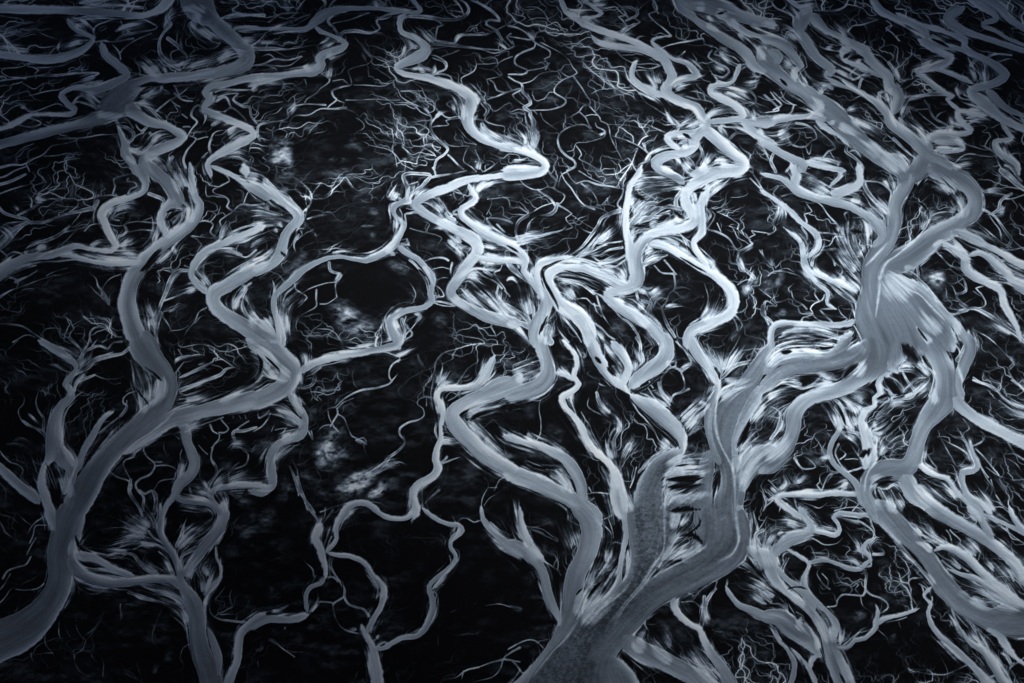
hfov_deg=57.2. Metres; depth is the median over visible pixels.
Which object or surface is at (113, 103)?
river
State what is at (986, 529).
river
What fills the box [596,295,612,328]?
stream
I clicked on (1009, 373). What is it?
stream
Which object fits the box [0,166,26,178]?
stream
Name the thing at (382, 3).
stream
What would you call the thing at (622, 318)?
stream
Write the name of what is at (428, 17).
stream
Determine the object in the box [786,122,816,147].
stream
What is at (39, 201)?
stream
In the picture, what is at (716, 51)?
stream
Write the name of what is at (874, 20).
stream
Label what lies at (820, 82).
stream
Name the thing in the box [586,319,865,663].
river
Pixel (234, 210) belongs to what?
stream
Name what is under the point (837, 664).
river
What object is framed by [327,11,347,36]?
stream
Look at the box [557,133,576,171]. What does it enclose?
stream
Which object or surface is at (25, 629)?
river
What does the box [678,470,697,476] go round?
stream
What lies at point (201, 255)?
river
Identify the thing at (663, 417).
river
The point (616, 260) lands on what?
stream
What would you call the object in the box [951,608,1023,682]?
river
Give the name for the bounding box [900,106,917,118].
stream
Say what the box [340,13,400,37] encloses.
stream
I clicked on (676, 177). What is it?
river
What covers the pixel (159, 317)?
stream
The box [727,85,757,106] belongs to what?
stream
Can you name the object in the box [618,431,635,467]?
stream
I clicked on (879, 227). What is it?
river
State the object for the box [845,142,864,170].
stream
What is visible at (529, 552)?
river
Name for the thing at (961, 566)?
stream
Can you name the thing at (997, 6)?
river
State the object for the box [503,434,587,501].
river
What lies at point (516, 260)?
river
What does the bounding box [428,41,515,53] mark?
stream
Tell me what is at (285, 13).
stream
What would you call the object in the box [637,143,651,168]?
stream
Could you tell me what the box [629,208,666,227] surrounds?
stream
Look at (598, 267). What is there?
stream
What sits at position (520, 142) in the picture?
stream
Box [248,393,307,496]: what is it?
river
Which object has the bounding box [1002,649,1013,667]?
stream
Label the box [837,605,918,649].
river
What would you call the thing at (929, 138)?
river
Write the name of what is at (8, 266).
river
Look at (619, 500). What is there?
river
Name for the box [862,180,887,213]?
stream
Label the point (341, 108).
stream
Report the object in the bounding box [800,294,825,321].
stream
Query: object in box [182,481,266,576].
river
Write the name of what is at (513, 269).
stream
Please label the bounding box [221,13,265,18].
stream
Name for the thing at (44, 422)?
stream
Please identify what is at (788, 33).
stream
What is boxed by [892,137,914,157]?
stream
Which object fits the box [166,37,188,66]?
stream
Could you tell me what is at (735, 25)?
river
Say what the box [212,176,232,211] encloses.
stream
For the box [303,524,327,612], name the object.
river
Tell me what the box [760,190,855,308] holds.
river
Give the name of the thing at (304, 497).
stream
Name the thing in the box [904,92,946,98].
stream
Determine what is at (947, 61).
river
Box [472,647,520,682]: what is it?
stream
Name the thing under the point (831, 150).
stream
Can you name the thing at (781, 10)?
stream
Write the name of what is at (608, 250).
stream
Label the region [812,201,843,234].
stream
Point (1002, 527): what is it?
stream
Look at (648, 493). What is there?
river
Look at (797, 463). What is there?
stream
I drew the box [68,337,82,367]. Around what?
stream
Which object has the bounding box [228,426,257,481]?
stream
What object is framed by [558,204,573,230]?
stream
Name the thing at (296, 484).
stream
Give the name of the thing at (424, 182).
stream
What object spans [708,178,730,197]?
stream
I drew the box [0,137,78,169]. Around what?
stream
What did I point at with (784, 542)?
river
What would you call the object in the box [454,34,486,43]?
stream
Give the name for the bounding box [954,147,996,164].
stream
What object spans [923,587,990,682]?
river
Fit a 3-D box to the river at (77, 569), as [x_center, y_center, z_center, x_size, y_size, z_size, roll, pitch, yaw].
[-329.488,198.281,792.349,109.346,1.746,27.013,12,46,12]
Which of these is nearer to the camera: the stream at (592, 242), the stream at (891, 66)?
the stream at (592, 242)
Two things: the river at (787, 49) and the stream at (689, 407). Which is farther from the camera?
the river at (787, 49)
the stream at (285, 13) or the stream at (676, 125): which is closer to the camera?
the stream at (676, 125)
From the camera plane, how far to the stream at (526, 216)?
1133.14 m
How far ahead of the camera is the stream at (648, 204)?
1154.64 m
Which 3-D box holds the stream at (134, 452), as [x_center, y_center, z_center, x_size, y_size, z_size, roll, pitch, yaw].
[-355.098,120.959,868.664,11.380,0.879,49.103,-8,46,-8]
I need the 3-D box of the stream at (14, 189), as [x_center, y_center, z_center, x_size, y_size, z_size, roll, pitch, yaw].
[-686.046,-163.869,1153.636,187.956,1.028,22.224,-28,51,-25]
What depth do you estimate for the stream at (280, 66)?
1401.76 m
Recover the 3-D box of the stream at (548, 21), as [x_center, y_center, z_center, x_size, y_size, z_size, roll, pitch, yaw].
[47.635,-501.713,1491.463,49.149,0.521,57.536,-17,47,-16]
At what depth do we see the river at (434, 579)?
786.78 m
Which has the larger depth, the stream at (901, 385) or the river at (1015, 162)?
the river at (1015, 162)
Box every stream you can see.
[0,72,99,85]
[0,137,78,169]
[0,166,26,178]
[0,173,26,185]
[0,183,32,194]
[0,199,99,249]
[0,207,31,224]
[0,221,25,229]
[0,223,23,243]
[0,265,36,281]
[0,271,73,298]
[0,323,46,340]
[0,573,10,590]
[1,64,30,79]
[2,557,31,579]
[3,118,41,127]
[14,270,37,283]
[15,259,77,269]
[17,175,51,215]
[18,392,43,435]
[23,420,46,437]
[24,225,70,253]
[36,392,45,429]
[61,400,76,430]
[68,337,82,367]
[70,16,113,21]
[74,374,95,391]
[76,347,128,373]
[80,341,122,362]
[83,588,187,627]
[89,416,120,447]
[92,19,113,38]
[93,37,133,43]
[107,551,158,574]
[108,535,144,549]
[109,221,157,226]
[112,173,131,194]
[114,119,135,142]
[115,18,157,41]
[116,225,128,243]
[120,360,136,417]
[123,451,135,489]
[127,592,157,601]
[128,479,143,516]
[133,543,169,555]
[135,444,155,511]
[140,86,163,101]
[140,584,188,620]
[143,104,164,120]
[147,192,165,202]
[152,268,188,330]
[152,491,157,514]
[154,311,163,343]
[156,88,187,112]
[157,4,181,71]
[158,551,175,574]
[163,287,195,301]
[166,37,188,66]
[175,520,186,546]
[179,358,214,378]
[179,367,233,392]
[180,545,197,560]
[182,41,220,68]
[182,135,196,169]
[187,105,201,135]
[196,562,206,595]
[199,220,218,239]
[205,459,217,492]
[208,130,223,155]
[210,249,256,257]
[210,598,244,623]
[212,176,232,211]
[215,88,256,92]
[216,203,264,239]
[216,251,261,282]
[217,93,257,124]
[219,223,257,237]
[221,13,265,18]
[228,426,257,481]
[233,284,247,306]
[253,44,318,50]
[253,56,301,65]
[256,103,326,141]
[257,57,302,66]
[269,0,297,22]
[289,465,300,494]
[290,107,346,121]
[296,289,317,330]
[296,476,309,510]
[298,371,316,388]
[304,73,329,102]
[312,361,343,370]
[323,382,390,411]
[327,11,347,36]
[327,43,371,107]
[328,261,342,297]
[329,557,369,617]
[332,596,362,634]
[338,414,366,444]
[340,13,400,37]
[345,99,397,100]
[368,455,390,477]
[378,0,385,6]
[390,396,433,456]
[402,172,431,199]
[404,0,470,21]
[409,170,466,196]
[423,91,441,124]
[427,112,448,168]
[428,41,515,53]
[429,54,447,75]
[432,43,499,50]
[437,195,457,215]
[444,229,464,255]
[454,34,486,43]
[470,402,505,415]
[471,0,510,46]
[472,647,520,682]
[473,269,503,289]
[484,102,511,140]
[484,293,520,320]
[486,219,515,242]
[487,88,520,99]
[493,270,506,302]
[505,250,528,283]
[506,304,530,323]
[507,135,534,152]
[508,25,550,69]
[508,43,535,75]
[508,76,539,151]
[508,639,544,649]
[515,214,529,240]
[516,226,566,245]
[525,112,533,146]
[526,17,561,35]
[531,42,577,110]
[537,189,555,205]
[539,202,558,216]
[542,324,553,345]
[548,170,565,203]
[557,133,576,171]
[557,278,640,341]
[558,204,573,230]
[560,76,590,133]
[560,314,581,342]
[561,172,595,210]
[564,281,595,295]
[567,123,605,151]
[569,208,623,255]
[572,257,617,278]
[576,180,622,189]
[576,216,610,257]
[589,105,636,166]
[591,231,610,250]
[591,246,623,262]
[593,322,615,340]
[595,391,610,411]
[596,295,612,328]
[596,385,621,457]
[598,255,625,264]
[602,518,612,562]
[608,428,615,463]
[616,177,623,207]
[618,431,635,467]
[618,442,631,471]
[619,15,636,34]
[621,5,638,21]
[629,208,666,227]
[629,399,661,443]
[630,85,677,130]
[631,201,683,223]
[631,221,685,236]
[632,336,644,371]
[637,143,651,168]
[638,442,670,473]
[639,289,663,331]
[641,300,651,316]
[642,254,667,266]
[648,0,672,37]
[652,0,658,13]
[652,213,670,225]
[659,186,683,206]
[660,366,682,408]
[661,272,676,337]
[662,38,712,48]
[666,542,689,560]
[676,341,691,372]
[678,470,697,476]
[681,391,705,416]
[682,237,699,260]
[683,404,705,423]
[699,144,707,166]
[699,595,706,628]
[703,348,722,381]
[706,588,716,605]
[707,50,729,78]
[707,229,738,250]
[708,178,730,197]
[713,47,745,65]
[721,122,747,139]
[722,344,745,370]
[722,359,753,379]
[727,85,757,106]
[736,252,756,279]
[738,230,768,252]
[739,562,768,586]
[754,529,764,548]
[760,304,772,323]
[760,587,772,603]
[764,94,779,112]
[769,153,777,173]
[769,406,781,440]
[770,0,794,17]
[778,374,823,389]
[784,31,795,41]
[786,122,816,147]
[793,454,815,469]
[799,76,823,93]
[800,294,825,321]
[801,204,811,240]
[803,70,833,89]
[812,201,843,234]
[814,5,847,11]
[814,126,835,159]
[820,248,859,271]
[820,308,836,321]
[821,404,837,429]
[827,281,856,304]
[827,589,866,607]
[829,402,854,431]
[836,631,850,645]
[840,431,860,435]
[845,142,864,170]
[847,18,878,32]
[849,67,868,80]
[857,516,874,538]
[858,73,872,88]
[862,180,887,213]
[863,561,888,615]
[865,180,891,191]
[877,483,901,492]
[887,61,909,82]
[891,369,916,400]
[891,377,904,397]
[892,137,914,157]
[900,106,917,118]
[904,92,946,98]
[908,577,922,607]
[909,522,942,543]
[917,279,960,315]
[918,354,935,396]
[929,109,948,126]
[935,250,960,269]
[937,553,968,571]
[949,268,968,307]
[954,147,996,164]
[958,303,969,313]
[965,307,1023,343]
[969,59,987,80]
[972,379,1023,410]
[976,221,1012,248]
[976,285,986,307]
[982,208,1013,247]
[990,253,1022,274]
[993,193,1012,213]
[994,342,1022,388]
[996,523,1023,543]
[998,400,1023,417]
[999,168,1023,191]
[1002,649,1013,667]
[1004,194,1023,199]
[1007,441,1023,460]
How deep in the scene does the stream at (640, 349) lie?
978.15 m
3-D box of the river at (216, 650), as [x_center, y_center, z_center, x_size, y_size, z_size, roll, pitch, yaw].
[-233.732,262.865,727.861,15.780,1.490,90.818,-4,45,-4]
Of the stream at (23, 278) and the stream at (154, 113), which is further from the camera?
the stream at (154, 113)
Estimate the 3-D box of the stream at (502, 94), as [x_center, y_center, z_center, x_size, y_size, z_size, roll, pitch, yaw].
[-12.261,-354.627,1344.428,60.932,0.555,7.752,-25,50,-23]
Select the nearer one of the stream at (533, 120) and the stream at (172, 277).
the stream at (172, 277)
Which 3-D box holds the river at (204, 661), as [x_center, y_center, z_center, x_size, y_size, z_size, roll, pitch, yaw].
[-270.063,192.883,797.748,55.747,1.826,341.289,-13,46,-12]
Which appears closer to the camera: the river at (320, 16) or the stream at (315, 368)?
the stream at (315, 368)
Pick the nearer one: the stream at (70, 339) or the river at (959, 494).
the river at (959, 494)
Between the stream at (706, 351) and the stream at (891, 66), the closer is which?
the stream at (706, 351)
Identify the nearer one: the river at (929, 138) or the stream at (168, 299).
the stream at (168, 299)
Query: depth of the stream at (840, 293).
1041.95 m
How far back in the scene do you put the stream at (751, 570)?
794.60 m
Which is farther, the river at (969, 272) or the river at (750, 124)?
the river at (750, 124)
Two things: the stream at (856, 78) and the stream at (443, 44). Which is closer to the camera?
the stream at (856, 78)
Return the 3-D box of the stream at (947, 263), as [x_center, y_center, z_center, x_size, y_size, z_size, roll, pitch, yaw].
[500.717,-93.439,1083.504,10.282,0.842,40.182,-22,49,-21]
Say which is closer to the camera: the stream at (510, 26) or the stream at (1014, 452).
the stream at (1014, 452)
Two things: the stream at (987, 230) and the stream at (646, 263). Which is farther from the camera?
the stream at (987, 230)
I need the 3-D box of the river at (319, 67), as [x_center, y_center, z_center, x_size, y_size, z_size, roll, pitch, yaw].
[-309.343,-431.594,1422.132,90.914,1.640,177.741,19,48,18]
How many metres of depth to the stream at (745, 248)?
1106.92 m
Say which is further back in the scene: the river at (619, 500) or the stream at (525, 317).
the stream at (525, 317)
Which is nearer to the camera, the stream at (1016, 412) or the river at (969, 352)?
the stream at (1016, 412)
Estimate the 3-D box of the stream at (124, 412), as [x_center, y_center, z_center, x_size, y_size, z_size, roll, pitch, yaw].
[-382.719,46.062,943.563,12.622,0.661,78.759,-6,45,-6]
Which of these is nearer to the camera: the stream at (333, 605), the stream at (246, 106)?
the stream at (333, 605)
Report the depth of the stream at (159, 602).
775.27 m
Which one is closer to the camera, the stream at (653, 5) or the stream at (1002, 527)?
the stream at (1002, 527)
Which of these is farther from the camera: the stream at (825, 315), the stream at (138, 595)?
the stream at (825, 315)
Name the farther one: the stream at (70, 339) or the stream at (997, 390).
the stream at (70, 339)
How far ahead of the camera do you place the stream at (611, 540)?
818.05 m
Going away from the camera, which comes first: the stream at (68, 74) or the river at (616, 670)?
the river at (616, 670)
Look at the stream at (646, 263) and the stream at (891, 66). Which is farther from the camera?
the stream at (891, 66)
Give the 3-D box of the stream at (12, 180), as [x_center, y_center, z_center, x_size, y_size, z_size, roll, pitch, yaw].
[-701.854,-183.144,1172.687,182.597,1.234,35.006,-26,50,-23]
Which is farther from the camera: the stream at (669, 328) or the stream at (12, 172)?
the stream at (12, 172)
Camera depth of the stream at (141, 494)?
861.41 m
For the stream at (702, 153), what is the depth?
1235.69 m
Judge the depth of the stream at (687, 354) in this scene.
973.37 m
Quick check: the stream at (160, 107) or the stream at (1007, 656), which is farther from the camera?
the stream at (160, 107)
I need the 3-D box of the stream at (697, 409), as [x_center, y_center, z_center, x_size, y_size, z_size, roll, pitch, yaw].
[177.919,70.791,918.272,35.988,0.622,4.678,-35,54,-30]
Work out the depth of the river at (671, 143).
1269.71 m
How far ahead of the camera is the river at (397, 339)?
1034.36 m
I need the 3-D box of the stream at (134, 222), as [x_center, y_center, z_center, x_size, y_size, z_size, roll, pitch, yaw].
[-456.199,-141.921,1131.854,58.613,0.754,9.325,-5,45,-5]
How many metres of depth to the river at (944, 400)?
957.61 m
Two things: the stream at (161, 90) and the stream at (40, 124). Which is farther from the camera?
the stream at (161, 90)
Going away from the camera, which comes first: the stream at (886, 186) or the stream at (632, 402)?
the stream at (632, 402)
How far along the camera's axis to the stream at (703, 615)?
766.82 m
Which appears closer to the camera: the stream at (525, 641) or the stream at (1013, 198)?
the stream at (525, 641)
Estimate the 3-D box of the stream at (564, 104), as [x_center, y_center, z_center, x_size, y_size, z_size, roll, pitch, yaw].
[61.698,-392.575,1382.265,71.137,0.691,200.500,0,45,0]
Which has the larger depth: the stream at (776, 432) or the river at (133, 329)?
the river at (133, 329)
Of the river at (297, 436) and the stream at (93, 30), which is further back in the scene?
the stream at (93, 30)
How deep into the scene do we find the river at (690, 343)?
1048.21 m
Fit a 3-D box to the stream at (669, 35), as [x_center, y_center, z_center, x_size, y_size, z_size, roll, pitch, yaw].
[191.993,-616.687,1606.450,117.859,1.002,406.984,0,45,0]
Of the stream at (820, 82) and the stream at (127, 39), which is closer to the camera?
the stream at (820, 82)
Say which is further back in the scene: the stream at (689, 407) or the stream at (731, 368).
the stream at (731, 368)
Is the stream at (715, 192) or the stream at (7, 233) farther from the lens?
the stream at (715, 192)
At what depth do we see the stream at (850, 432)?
902.16 m
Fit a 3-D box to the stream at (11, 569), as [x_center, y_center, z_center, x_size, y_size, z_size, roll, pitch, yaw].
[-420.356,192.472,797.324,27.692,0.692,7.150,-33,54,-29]
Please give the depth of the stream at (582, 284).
1053.68 m
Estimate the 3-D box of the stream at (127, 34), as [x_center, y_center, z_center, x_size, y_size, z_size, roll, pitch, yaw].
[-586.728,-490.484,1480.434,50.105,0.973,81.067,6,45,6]
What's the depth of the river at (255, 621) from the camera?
760.47 m
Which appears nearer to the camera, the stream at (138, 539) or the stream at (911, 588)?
the stream at (911, 588)
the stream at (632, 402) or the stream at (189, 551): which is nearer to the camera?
the stream at (189, 551)
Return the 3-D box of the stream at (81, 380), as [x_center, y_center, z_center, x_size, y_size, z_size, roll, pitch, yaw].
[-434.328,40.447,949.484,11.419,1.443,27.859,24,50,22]
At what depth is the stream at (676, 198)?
1174.53 m
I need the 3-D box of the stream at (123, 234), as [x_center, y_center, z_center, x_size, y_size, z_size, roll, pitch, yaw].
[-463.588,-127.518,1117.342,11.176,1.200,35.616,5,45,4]
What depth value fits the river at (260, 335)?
958.45 m
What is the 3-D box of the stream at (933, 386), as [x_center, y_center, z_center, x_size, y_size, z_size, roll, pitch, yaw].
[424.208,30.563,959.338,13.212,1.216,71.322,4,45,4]
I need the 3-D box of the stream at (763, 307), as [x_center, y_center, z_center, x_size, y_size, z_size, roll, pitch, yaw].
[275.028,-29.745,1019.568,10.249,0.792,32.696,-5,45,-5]
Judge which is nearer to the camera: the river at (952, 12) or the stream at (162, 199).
the stream at (162, 199)
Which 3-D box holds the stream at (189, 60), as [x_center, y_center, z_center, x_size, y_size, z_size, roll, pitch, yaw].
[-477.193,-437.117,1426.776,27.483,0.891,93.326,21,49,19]
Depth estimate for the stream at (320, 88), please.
1359.57 m
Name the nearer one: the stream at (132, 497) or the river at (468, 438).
the stream at (132, 497)
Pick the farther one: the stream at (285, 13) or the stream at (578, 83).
the stream at (285, 13)
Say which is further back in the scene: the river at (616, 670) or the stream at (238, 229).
the stream at (238, 229)
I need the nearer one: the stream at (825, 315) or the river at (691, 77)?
the stream at (825, 315)
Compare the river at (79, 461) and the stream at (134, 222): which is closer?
the river at (79, 461)
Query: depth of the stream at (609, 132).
1276.72 m
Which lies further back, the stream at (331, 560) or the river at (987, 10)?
the river at (987, 10)
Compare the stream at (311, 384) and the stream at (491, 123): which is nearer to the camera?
the stream at (311, 384)
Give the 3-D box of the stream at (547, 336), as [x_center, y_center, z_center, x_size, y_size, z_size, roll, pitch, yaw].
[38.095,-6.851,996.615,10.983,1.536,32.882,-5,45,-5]
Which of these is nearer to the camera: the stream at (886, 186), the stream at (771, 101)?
the stream at (886, 186)
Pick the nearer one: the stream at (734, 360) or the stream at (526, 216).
the stream at (734, 360)
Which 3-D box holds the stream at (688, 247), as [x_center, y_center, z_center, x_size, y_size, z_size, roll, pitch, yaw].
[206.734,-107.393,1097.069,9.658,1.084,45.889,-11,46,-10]
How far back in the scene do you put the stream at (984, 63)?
1401.12 m
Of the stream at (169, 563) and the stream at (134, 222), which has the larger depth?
the stream at (134, 222)
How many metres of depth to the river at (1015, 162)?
1244.24 m
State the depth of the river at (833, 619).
796.43 m
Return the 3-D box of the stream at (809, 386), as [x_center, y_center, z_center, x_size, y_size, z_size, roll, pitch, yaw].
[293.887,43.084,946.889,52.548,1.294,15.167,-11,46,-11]
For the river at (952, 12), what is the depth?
1483.95 m
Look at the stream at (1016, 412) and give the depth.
921.22 m
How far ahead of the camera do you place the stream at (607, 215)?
1130.41 m
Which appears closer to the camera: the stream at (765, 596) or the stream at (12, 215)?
the stream at (765, 596)
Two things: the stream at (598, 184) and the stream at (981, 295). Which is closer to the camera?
the stream at (981, 295)
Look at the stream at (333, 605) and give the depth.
764.68 m
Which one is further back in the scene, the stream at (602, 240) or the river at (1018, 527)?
the stream at (602, 240)
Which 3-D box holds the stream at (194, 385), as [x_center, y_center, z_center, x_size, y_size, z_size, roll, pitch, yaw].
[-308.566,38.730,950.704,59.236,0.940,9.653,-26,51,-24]
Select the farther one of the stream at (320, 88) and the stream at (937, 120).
the stream at (320, 88)
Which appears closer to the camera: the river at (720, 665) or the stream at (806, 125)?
the river at (720, 665)
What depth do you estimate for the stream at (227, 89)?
1351.46 m
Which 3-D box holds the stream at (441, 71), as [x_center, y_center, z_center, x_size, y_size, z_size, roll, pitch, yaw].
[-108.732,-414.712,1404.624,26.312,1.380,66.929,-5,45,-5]
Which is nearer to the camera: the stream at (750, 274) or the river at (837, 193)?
the stream at (750, 274)
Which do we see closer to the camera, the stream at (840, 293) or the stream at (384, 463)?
the stream at (384, 463)
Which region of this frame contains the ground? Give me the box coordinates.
[0,0,1023,682]
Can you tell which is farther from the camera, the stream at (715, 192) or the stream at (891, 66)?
the stream at (891, 66)
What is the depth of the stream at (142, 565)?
801.33 m
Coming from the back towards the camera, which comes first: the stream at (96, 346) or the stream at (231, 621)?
the stream at (96, 346)
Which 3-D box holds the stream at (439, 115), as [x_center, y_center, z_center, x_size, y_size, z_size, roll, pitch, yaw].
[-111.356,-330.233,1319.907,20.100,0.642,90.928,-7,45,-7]
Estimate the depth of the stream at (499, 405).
924.42 m
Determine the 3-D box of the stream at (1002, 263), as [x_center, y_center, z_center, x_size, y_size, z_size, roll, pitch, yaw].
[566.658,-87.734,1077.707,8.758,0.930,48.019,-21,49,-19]
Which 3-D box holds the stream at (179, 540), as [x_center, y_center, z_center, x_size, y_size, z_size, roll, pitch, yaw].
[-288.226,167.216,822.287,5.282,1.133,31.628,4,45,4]
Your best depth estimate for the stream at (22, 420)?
913.44 m
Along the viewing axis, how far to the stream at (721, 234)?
1115.63 m
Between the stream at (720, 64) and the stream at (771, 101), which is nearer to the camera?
the stream at (771, 101)
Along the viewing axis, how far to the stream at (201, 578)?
790.80 m
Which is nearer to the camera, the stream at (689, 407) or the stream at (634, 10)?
the stream at (689, 407)
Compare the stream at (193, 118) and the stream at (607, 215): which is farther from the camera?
the stream at (193, 118)
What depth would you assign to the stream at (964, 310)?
1024.47 m
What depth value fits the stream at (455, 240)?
1106.93 m
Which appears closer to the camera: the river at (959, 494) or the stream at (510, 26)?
the river at (959, 494)
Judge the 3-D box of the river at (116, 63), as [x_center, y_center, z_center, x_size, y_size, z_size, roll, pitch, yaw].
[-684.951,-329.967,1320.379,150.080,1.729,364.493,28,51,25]
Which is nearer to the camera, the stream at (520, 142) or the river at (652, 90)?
the stream at (520, 142)
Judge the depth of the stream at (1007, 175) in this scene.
1197.66 m
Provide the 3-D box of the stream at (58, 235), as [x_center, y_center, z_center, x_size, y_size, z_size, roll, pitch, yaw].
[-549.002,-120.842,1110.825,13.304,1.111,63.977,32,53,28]
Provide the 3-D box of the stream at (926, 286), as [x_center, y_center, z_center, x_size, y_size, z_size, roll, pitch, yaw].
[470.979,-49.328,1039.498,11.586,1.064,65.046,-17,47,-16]
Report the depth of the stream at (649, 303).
1028.10 m
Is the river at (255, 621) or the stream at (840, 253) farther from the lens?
the stream at (840, 253)
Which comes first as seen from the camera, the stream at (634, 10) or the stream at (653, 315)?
the stream at (653, 315)
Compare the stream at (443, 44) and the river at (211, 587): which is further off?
the stream at (443, 44)
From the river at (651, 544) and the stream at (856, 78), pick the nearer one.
the river at (651, 544)
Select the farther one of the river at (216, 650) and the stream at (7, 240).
the stream at (7, 240)
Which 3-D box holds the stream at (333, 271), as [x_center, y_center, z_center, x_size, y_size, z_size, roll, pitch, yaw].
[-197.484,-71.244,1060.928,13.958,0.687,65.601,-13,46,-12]
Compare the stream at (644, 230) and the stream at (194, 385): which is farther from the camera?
the stream at (644, 230)
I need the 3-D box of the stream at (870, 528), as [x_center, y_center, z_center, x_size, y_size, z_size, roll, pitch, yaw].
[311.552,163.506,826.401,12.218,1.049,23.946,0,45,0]
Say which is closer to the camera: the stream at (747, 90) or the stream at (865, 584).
the stream at (865, 584)
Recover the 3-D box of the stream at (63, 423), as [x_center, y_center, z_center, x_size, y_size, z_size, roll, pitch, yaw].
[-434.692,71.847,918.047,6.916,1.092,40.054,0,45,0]
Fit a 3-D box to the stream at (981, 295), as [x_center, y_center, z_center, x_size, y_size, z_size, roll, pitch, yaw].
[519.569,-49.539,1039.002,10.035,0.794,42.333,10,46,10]
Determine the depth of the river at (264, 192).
1204.10 m
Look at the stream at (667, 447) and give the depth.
883.35 m
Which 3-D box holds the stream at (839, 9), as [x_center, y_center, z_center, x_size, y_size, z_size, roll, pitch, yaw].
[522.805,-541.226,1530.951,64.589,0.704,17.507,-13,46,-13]
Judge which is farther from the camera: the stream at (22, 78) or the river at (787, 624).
the stream at (22, 78)
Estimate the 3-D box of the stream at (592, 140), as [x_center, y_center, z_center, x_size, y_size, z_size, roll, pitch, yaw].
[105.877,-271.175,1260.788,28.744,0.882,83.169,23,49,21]
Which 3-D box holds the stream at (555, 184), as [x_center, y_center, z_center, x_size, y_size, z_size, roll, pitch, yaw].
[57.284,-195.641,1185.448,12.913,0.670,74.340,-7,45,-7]
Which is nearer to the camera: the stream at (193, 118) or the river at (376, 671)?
the river at (376, 671)
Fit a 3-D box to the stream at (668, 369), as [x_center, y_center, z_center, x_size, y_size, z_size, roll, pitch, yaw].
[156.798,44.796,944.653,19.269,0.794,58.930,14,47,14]
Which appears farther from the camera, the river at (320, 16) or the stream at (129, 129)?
the river at (320, 16)
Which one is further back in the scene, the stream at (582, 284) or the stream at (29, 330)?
the stream at (582, 284)
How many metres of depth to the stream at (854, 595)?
778.57 m
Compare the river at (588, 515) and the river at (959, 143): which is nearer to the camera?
the river at (588, 515)
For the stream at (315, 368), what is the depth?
964.90 m
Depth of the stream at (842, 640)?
750.85 m
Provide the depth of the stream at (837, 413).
916.27 m
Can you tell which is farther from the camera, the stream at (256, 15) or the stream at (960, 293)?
the stream at (256, 15)
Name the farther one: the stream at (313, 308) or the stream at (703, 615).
the stream at (313, 308)
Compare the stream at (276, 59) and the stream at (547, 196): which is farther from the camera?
the stream at (276, 59)
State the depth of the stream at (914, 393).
940.42 m
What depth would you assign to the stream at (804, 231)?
1129.75 m
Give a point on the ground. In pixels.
(334, 176)
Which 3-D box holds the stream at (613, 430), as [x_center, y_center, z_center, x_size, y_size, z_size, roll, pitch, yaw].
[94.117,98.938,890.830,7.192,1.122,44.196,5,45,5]
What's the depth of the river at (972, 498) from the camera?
860.82 m
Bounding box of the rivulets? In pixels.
[0,0,1023,682]
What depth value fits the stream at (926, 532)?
822.77 m
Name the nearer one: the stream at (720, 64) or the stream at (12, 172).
the stream at (12, 172)
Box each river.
[0,0,173,18]
[0,0,254,148]
[0,19,94,63]
[0,42,130,130]
[0,102,187,662]
[0,128,148,277]
[0,463,40,503]
[37,339,77,530]
[67,551,181,589]
[74,411,113,472]
[118,162,203,341]
[123,264,300,453]
[157,422,222,682]
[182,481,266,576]
[188,225,264,294]
[201,75,303,275]
[204,548,222,595]
[208,628,222,674]
[224,613,308,682]
[233,0,422,31]
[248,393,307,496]
[250,26,347,80]
[271,186,435,373]
[278,395,301,425]
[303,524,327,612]
[325,500,413,552]
[327,551,386,682]
[376,508,464,650]
[393,14,549,473]
[409,355,601,682]
[457,183,571,400]
[479,255,524,264]
[479,506,561,625]
[500,0,748,183]
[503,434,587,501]
[529,466,701,682]
[542,165,642,394]
[556,340,628,592]
[582,0,603,20]
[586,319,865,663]
[591,635,718,682]
[592,35,663,97]
[603,127,707,455]
[634,447,682,514]
[649,185,739,385]
[650,36,698,83]
[661,169,684,184]
[664,129,694,150]
[670,598,737,682]
[674,0,909,183]
[707,63,745,120]
[710,112,848,145]
[715,13,772,38]
[725,586,820,682]
[747,545,855,682]
[758,13,1023,636]
[759,141,863,198]
[760,37,803,81]
[760,173,790,188]
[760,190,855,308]
[770,489,867,556]
[786,538,872,642]
[787,0,954,170]
[790,162,886,247]
[827,403,865,508]
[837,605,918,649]
[858,0,1023,585]
[896,274,976,399]
[916,38,972,109]
[918,464,984,513]
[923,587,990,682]
[924,108,986,150]
[933,138,964,153]
[934,544,1023,608]
[942,242,1023,339]
[943,5,1023,52]
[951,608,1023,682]
[959,441,991,514]
[966,506,994,538]
[968,0,1023,46]
[979,0,1023,31]
[981,507,1023,535]
[987,89,1023,116]
[992,122,1020,174]
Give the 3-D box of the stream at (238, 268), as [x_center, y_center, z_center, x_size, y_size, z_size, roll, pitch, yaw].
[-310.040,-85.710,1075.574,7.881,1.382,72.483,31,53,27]
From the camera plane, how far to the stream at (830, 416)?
916.75 m
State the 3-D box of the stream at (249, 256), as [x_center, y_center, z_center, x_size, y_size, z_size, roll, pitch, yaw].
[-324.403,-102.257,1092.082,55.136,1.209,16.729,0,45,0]
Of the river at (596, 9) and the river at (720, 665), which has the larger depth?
the river at (596, 9)

